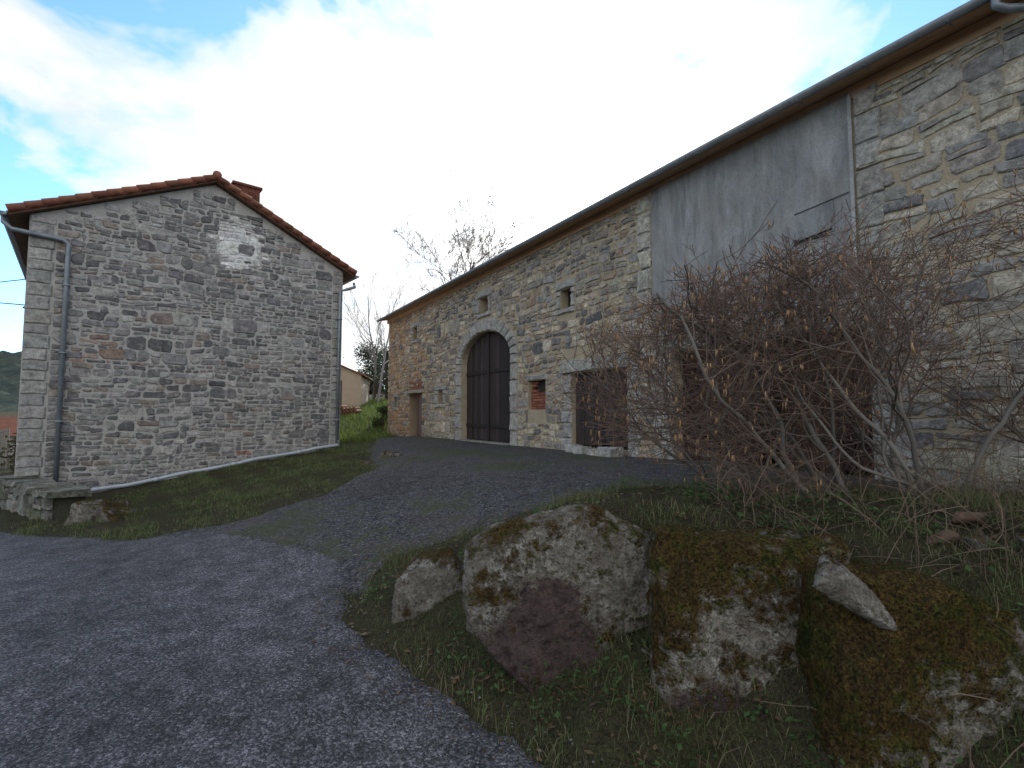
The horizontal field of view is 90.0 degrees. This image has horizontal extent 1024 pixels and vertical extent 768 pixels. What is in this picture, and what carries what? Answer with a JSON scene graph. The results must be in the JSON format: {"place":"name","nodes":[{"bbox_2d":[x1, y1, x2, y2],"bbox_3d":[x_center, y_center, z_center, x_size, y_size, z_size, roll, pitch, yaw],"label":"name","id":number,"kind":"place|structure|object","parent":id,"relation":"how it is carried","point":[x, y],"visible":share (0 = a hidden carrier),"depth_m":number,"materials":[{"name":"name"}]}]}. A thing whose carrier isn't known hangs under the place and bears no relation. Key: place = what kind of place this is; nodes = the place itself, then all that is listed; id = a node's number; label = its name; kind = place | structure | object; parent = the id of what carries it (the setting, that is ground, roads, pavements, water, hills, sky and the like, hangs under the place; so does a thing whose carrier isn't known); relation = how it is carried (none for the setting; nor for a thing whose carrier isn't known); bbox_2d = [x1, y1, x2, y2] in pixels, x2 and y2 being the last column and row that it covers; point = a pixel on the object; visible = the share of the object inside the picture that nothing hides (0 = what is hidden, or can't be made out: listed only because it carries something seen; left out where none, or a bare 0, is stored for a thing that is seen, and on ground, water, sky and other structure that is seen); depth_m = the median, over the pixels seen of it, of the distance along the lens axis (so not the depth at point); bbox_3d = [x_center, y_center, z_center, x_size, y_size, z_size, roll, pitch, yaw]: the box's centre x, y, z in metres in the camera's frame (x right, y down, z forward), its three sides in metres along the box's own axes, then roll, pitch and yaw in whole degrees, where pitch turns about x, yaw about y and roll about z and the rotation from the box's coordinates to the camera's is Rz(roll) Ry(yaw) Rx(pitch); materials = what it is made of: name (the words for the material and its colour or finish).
{"place":"outdoors","nodes":[
{"label":"outdoors","id":0,"kind":"place"},
{"bbox_2d":[0,350,383,411],"bbox_3d":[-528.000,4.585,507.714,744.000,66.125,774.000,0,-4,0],"label":"distant hill","id":1,"kind":"structure","parent":0,"point":[10,366],"depth_m":314.97,"materials":[{"name":"green plant"}]},
{"bbox_2d":[0,531,543,767],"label":"road","id":2,"kind":"structure","parent":0,"point":[155,679],"depth_m":3.29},
{"bbox_2d":[339,396,396,443],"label":"grass field","id":3,"kind":"structure","parent":0,"point":[372,434],"depth_m":26.59,"materials":[{"name":"green plant"}]},
{"bbox_2d":[340,405,361,415],"bbox_3d":[-9.795,1.617,30.910,1.190,0.720,0.907,0,-4,0],"label":"log pile","id":4,"kind":"object","parent":3,"relation":"on","point":[346,409],"visible":0.77,"depth_m":30.47,"materials":[{"name":"brown wood"}]},
{"bbox_2d":[370,403,387,428],"bbox_3d":[-6.628,1.653,26.160,1.325,1.414,1.103,0,-4,0],"label":"ivy shrub","id":5,"kind":"object","parent":3,"relation":"on","point":[383,409],"visible":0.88,"depth_m":26.05,"materials":[{"name":"green plant"}]},
{"bbox_2d":[0,0,969,380],"label":"sky","id":6,"kind":"structure","parent":0,"point":[350,117],"materials":[{"name":"white"}]},
{"bbox_2d":[0,394,1023,767],"bbox_3d":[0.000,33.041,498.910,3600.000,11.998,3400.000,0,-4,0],"label":"ground","id":7,"kind":"structure","parent":0,"point":[760,748],"depth_m":2.98,"materials":[{"name":"green plant"}]},
{"bbox_2d":[0,428,9,468],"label":"wire fence","id":8,"kind":"object","parent":7,"relation":"on","point":[3,439],"visible":0.76,"depth_m":25.74,"materials":[{"name":"grey metal"}]},
{"bbox_2d":[0,432,16,474],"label":"hedge shrub","id":9,"kind":"object","parent":7,"relation":"on","point":[12,456],"visible":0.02,"depth_m":18.88,"materials":[{"name":"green plant"}]},
{"bbox_2d":[0,417,17,454],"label":"red roofed shed","id":10,"kind":"structure","parent":7,"relation":"on","point":[8,422],"depth_m":35.52,"materials":[{"name":"tile"}]},
{"bbox_2d":[2,496,85,521],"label":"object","id":11,"kind":"object","parent":7,"relation":"on","point":[61,509],"depth_m":9.55,"materials":[{"name":"grey stone"}]},
{"bbox_2d":[0,475,91,521],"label":"stones","id":12,"kind":"object","parent":7,"relation":"on","point":[20,495],"visible":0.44,"depth_m":10.27,"materials":[{"name":"grey stone"}]},
{"bbox_2d":[64,498,136,525],"bbox_3d":[-7.352,2.424,9.243,1.056,0.705,0.844,0,-4,0],"label":"boulder","id":13,"kind":"object","parent":7,"relation":"on","point":[105,509],"visible":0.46,"depth_m":8.94,"materials":[{"name":"grey stone"}]},
{"bbox_2d":[14,185,342,487],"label":"walls","id":14,"kind":"structure","parent":7,"relation":"on","point":[93,210],"depth_m":14.39,"materials":[{"name":"grey stone"}]},
{"bbox_2d":[15,190,342,492],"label":"rubble stones","id":15,"kind":"object","parent":14,"relation":"attached to","point":[242,328],"visible":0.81,"depth_m":14.26,"materials":[{"name":"grey stone"}]},
{"bbox_2d":[0,210,359,481],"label":"gutters and downpipes","id":16,"kind":"object","parent":14,"relation":"attached to","point":[5,221],"visible":0.83,"depth_m":12.75,"materials":[{"name":"metal"}]},
{"bbox_2d":[8,181,354,282],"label":"roof deck","id":17,"kind":"structure","parent":14,"relation":"on","point":[21,219],"depth_m":14.21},
{"bbox_2d":[5,171,357,275],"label":"verge tiles","id":18,"kind":"object","parent":17,"relation":"on","point":[84,197],"visible":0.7,"depth_m":14.24,"materials":[{"name":"tile"}]},
{"bbox_2d":[231,180,262,202],"bbox_3d":[-9.140,-5.762,17.515,0.920,2.000,0.620,3,-5,-40],"label":"chimney","id":19,"kind":"object","parent":17,"relation":"on","point":[253,191],"visible":0.1,"depth_m":17.43,"materials":[{"name":"brick"}]},
{"bbox_2d":[0,438,387,540],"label":"grass verge","id":20,"kind":"object","parent":7,"relation":"on","point":[201,475],"depth_m":10.25,"materials":[{"name":"green plant"}]},
{"bbox_2d":[91,440,338,491],"bbox_3d":[-8.272,2.298,14.604,6.995,1.154,0.186,4,-5,-44],"label":"ground pipe","id":21,"kind":"object","parent":7,"relation":"on","point":[154,479],"visible":0.87,"depth_m":14.28,"materials":[{"name":"grey plastic"}]},
{"bbox_2d":[3,464,690,767],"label":"loose stones","id":22,"kind":"object","parent":7,"relation":"on","point":[467,737],"visible":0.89,"depth_m":4.60,"materials":[{"name":"grey gravel"}]},
{"bbox_2d":[340,365,373,406],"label":"house","id":23,"kind":"structure","parent":7,"relation":"on","point":[354,387],"depth_m":35.33,"materials":[{"name":"beige paint"}]},
{"bbox_2d":[340,381,341,404],"bbox_3d":[-12.056,0.715,35.128,0.700,1.900,0.030,1,-4,-8],"label":"door","id":24,"kind":"structure","parent":23,"relation":"in","point":[341,381],"depth_m":35.16,"materials":[{"name":"brown wood"}]},
{"bbox_2d":[342,271,389,400],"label":"birch tree","id":25,"kind":"object","parent":7,"relation":"on","point":[371,343],"visible":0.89,"depth_m":40.42,"materials":[{"name":"grey plant"}]},
{"bbox_2d":[343,338,388,396],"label":"evergreen shrub","id":26,"kind":"object","parent":7,"relation":"on","point":[370,370],"visible":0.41,"depth_m":45.16,"materials":[{"name":"green plant"}]},
{"bbox_2d":[360,460,374,464],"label":"boulder","id":27,"kind":"object","parent":7,"relation":"on","point":[363,462],"visible":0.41,"depth_m":12.01,"materials":[{"name":"grey stone"}]},
{"bbox_2d":[369,346,388,398],"bbox_3d":[-9.834,-0.925,40.072,2.271,4.654,2.449,-3,-5,38],"label":"evergreen shrub","id":28,"kind":"object","parent":7,"relation":"on","point":[384,379],"visible":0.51,"depth_m":39.92,"materials":[{"name":"green plant"}]},
{"bbox_2d":[371,382,387,399],"bbox_3d":[-9.050,0.621,39.940,4.939,1.980,0.099,1,-4,-22],"label":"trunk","id":29,"kind":"object","parent":7,"relation":"on","point":[374,384],"visible":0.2,"depth_m":39.34,"materials":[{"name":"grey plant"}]},
{"bbox_2d":[378,451,401,457],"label":"boulder","id":30,"kind":"object","parent":7,"relation":"on","point":[387,454],"visible":0.59,"depth_m":13.19,"materials":[{"name":"grey stone"}]},
{"bbox_2d":[374,254,433,402],"bbox_3d":[-8.620,-3.970,38.251,4.627,11.189,3.944,-1,-4,12],"label":"birch tree","id":31,"kind":"object","parent":7,"relation":"on","point":[383,366],"visible":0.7,"depth_m":37.83,"materials":[{"name":"grey plant"}]},
{"bbox_2d":[391,545,463,623],"bbox_3d":[-0.629,1.597,4.096,0.605,0.597,0.529,0,-4,0],"label":"boulder","id":32,"kind":"object","parent":7,"relation":"on","point":[425,579],"visible":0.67,"depth_m":3.88,"materials":[{"name":"grey stone"}]},
{"bbox_2d":[391,182,505,293],"bbox_3d":[-4.328,-6.581,36.279,7.277,15.931,7.932,-3,-5,43],"label":"bare tree","id":33,"kind":"object","parent":7,"relation":"on","point":[434,255],"visible":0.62,"depth_m":36.34,"materials":[{"name":"grey plant"}]},
{"bbox_2d":[435,162,549,278],"bbox_3d":[-1.624,-6.449,34.048,7.870,15.946,7.336,-3,-5,44],"label":"bare tree","id":34,"kind":"object","parent":7,"relation":"on","point":[480,238],"visible":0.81,"depth_m":33.81,"materials":[{"name":"grey plant"}]},
{"bbox_2d":[462,504,650,692],"bbox_3d":[0.314,1.387,3.310,1.246,1.231,0.756,0,-4,0],"label":"boulder","id":35,"kind":"object","parent":7,"relation":"on","point":[536,586],"visible":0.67,"depth_m":3.06,"materials":[{"name":"grey stone"}]},
{"bbox_2d":[623,617,649,634],"bbox_3d":[0.745,1.420,3.031,0.239,0.084,0.125,1,-4,-22],"label":"boulder","id":36,"kind":"object","parent":7,"relation":"on","point":[636,623],"visible":0.84,"depth_m":2.97,"materials":[{"name":"grey stone"}]},
{"bbox_2d":[641,647,650,655],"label":"boulder","id":37,"kind":"object","parent":7,"relation":"on","point":[643,649],"visible":0.49,"depth_m":2.85,"materials":[{"name":"grey stone"}]},
{"bbox_2d":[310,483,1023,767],"bbox_3d":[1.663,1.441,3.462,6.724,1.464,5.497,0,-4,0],"label":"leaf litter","id":38,"kind":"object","parent":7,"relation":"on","point":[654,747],"visible":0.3,"depth_m":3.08,"materials":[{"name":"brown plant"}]},
{"bbox_2d":[339,477,1023,767],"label":"ground weeds","id":39,"kind":"object","parent":7,"relation":"on","point":[810,737],"visible":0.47,"depth_m":3.03,"materials":[{"name":"green plant"}]},
{"bbox_2d":[377,0,1023,491],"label":"stone barn","id":40,"kind":"structure","parent":7,"relation":"on","point":[933,110],"depth_m":8.31,"materials":[{"name":"grey stone"}]},
{"bbox_2d":[417,394,421,435],"bbox_3d":[-3.895,1.325,21.955,0.041,1.798,0.940,2,-4,-31],"label":"side door","id":41,"kind":"structure","parent":40,"relation":"in","point":[419,396],"depth_m":22.11,"materials":[{"name":"brown wood"}]},
{"bbox_2d":[466,332,510,441],"bbox_3d":[-0.752,0.075,16.966,0.096,3.610,3.390,2,-4,-31],"label":"arched door","id":42,"kind":"structure","parent":40,"relation":"in","point":[488,363],"depth_m":16.93,"materials":[{"name":"brown wood"}]},
{"bbox_2d":[576,368,627,445],"bbox_3d":[2.125,0.577,12.061,0.048,1.766,1.957,2,-4,-30],"label":"stable door","id":43,"kind":"structure","parent":40,"relation":"in","point":[583,436],"depth_m":12.28,"materials":[{"name":"brown wood"}]},
{"bbox_2d":[682,332,873,471],"bbox_3d":[4.320,0.350,8.758,0.119,2.049,3.491,2,-4,-30],"label":"wide barn door","id":44,"kind":"structure","parent":40,"relation":"in","point":[868,449],"depth_m":8.02,"materials":[{"name":"wood"}]},
{"bbox_2d":[644,524,851,716],"bbox_3d":[1.341,1.470,3.014,1.194,1.301,0.934,0,-4,0],"label":"boulder","id":45,"kind":"object","parent":7,"relation":"on","point":[709,585],"visible":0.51,"depth_m":2.68,"materials":[{"name":"grey stone"}]},
{"bbox_2d":[545,164,1023,513],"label":"hazel bush","id":46,"kind":"object","parent":7,"relation":"on","point":[815,380],"visible":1,"depth_m":4.21,"materials":[{"name":"brown plant"}]},
{"bbox_2d":[660,438,1023,767],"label":"bramble stems","id":47,"kind":"object","parent":7,"relation":"on","point":[918,555],"visible":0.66,"depth_m":3.30,"materials":[{"name":"brown plant"}]},
{"bbox_2d":[672,419,1023,594],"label":"dry grass","id":48,"kind":"structure","parent":7,"relation":"on","point":[973,480],"depth_m":3.40,"materials":[{"name":"brown plant"}]},
{"bbox_2d":[795,558,1023,767],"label":"boulder","id":49,"kind":"object","parent":7,"relation":"on","point":[870,684],"visible":0.69,"depth_m":2.27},
{"bbox_2d":[811,554,896,630],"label":"rock","id":50,"kind":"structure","parent":49,"relation":"on","point":[839,583],"depth_m":2.30,"materials":[{"name":"grey stone"}]},
{"bbox_2d":[925,529,960,543],"bbox_3d":[2.454,0.889,2.954,0.216,0.098,0.126,0,-4,0],"label":"rock","id":51,"kind":"object","parent":7,"relation":"on","point":[948,536],"visible":0.69,"depth_m":2.92,"materials":[{"name":"red stone"}]},
{"bbox_2d":[951,512,989,523],"bbox_3d":[2.752,0.806,3.103,0.181,0.074,0.121,0,-4,0],"label":"rock","id":52,"kind":"object","parent":7,"relation":"on","point":[970,518],"visible":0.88,"depth_m":3.06,"materials":[{"name":"red stone"}]},
{"bbox_2d":[965,535,989,550],"bbox_3d":[2.600,0.891,2.862,0.105,0.096,0.172,-3,-5,40],"label":"rock","id":53,"kind":"object","parent":7,"relation":"on","point":[979,538],"visible":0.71,"depth_m":2.81,"materials":[{"name":"stone"}]},
{"bbox_2d":[1016,533,1023,542],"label":"boulder","id":54,"kind":"object","parent":7,"relation":"on","point":[1020,536],"visible":0.99,"depth_m":2.74,"materials":[{"name":"grey stone"}]},
{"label":"utility pole","id":55,"kind":"object","parent":7,"relation":"on","visible":0},
{"bbox_2d":[0,279,25,307],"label":"power line","id":56,"kind":"object","parent":55,"relation":"attached to","point":[13,303],"visible":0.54,"depth_m":13.20,"materials":[{"name":"black metal"}]},
{"bbox_2d":[154,436,1023,595],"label":"gravel driveway","id":57,"kind":"structure","parent":0,"point":[387,492],"depth_m":7.51,"materials":[{"name":"grey gravel"}]},
{"bbox_2d":[344,445,724,511],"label":"driveway tufts","id":58,"kind":"object","parent":57,"relation":"on","point":[501,463],"visible":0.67,"depth_m":9.86,"materials":[{"name":"green plant"}]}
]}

